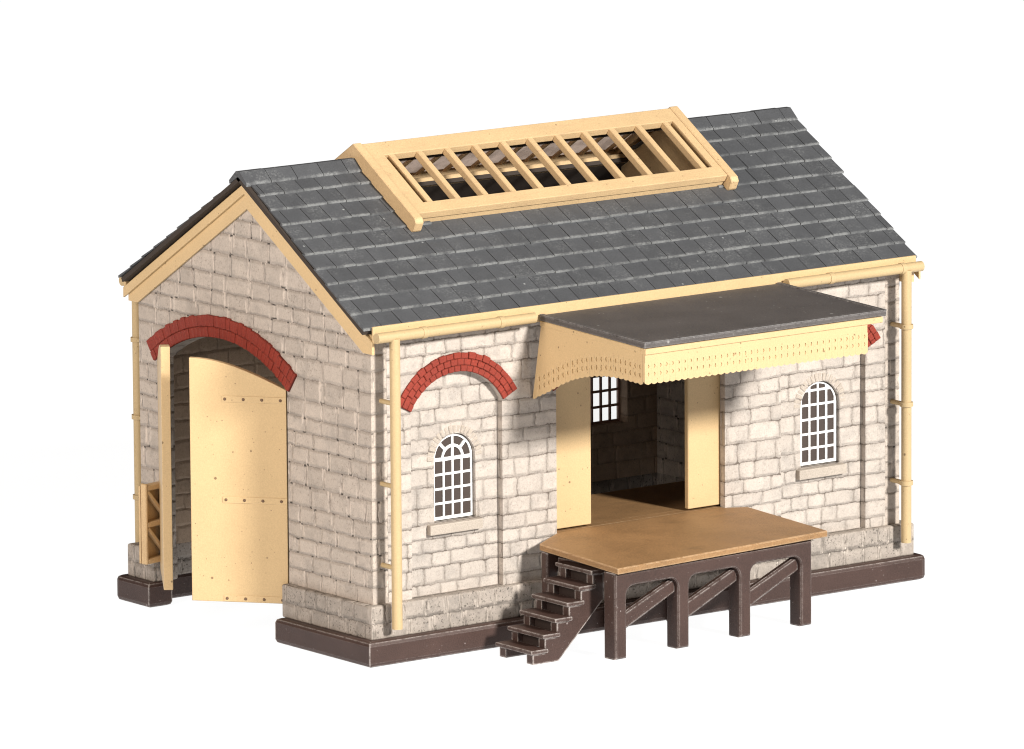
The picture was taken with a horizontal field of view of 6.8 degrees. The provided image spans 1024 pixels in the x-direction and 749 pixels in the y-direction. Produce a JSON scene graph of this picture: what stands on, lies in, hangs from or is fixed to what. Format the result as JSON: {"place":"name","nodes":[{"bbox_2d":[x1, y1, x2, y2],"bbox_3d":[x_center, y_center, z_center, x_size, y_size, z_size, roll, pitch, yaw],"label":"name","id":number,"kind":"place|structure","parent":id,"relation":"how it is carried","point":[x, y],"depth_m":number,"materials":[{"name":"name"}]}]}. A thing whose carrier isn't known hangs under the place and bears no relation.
{"place":"outdoors","nodes":[
{"label":"outdoors","id":0,"kind":"place"},
{"bbox_2d":[0,0,1023,748],"bbox_3d":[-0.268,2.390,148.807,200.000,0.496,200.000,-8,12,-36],"label":"ground","id":1,"kind":"structure","parent":0,"point":[132,132],"depth_m":166.28,"materials":[{"name":"white"}]},
{"bbox_2d":[117,106,924,667],"bbox_3d":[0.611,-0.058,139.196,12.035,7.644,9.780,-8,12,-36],"label":"goods shed","id":2,"kind":"structure","parent":1,"relation":"on","point":[369,432],"depth_m":137.19,"materials":[{"name":"grey stone"}]},
{"bbox_2d":[157,344,172,589],"bbox_3d":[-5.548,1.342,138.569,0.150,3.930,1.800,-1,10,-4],"label":"door","id":3,"kind":"structure","parent":2,"relation":"in","point":[163,360],"depth_m":137.76,"materials":[{"name":"beige paint"}]},
{"bbox_2d":[189,357,288,603],"bbox_3d":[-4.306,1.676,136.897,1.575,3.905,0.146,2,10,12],"label":"door","id":4,"kind":"structure","parent":2,"relation":"in","point":[239,422],"depth_m":136.85,"materials":[{"name":"beige paint"}]},
{"bbox_2d":[427,425,482,535],"bbox_3d":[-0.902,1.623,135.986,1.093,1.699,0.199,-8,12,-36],"label":"window","id":5,"kind":"structure","parent":2,"relation":"in","point":[452,458],"depth_m":136.02,"materials":[{"name":"white paint"}]},
{"bbox_2d":[556,376,590,528],"bbox_3d":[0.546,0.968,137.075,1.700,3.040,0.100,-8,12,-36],"label":"sliding door","id":6,"kind":"structure","parent":2,"relation":"in","point":[573,416],"depth_m":137.39,"materials":[{"name":"beige paint"}]},
{"bbox_2d":[590,376,619,424],"bbox_3d":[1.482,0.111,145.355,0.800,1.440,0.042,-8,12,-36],"label":"window","id":7,"kind":"structure","parent":2,"relation":"in","point":[609,405],"depth_m":145.43,"materials":[{"name":"white glass"}]},
{"bbox_2d":[685,374,719,508],"bbox_3d":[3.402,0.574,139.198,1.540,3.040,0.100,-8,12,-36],"label":"sliding door","id":8,"kind":"structure","parent":2,"relation":"in","point":[702,394],"depth_m":138.97,"materials":[{"name":"beige paint"}]},
{"bbox_2d":[794,373,846,479],"bbox_3d":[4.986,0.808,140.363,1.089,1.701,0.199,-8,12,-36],"label":"window","id":9,"kind":"structure","parent":2,"relation":"in","point":[818,403],"depth_m":140.41,"materials":[{"name":"white paint"}]},
{"bbox_2d":[496,560,604,664],"bbox_3d":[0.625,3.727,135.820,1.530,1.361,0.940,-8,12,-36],"label":"wooden steps","id":10,"kind":"structure","parent":1,"relation":"on","point":[560,614],"depth_m":135.69,"materials":[{"name":"brown paint"}]},
{"bbox_2d":[540,507,826,659],"bbox_3d":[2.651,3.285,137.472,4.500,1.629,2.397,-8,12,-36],"label":"loading platform","id":11,"kind":"structure","parent":1,"relation":"on","point":[676,551],"depth_m":136.90,"materials":[{"name":"brown paint"}]}
]}

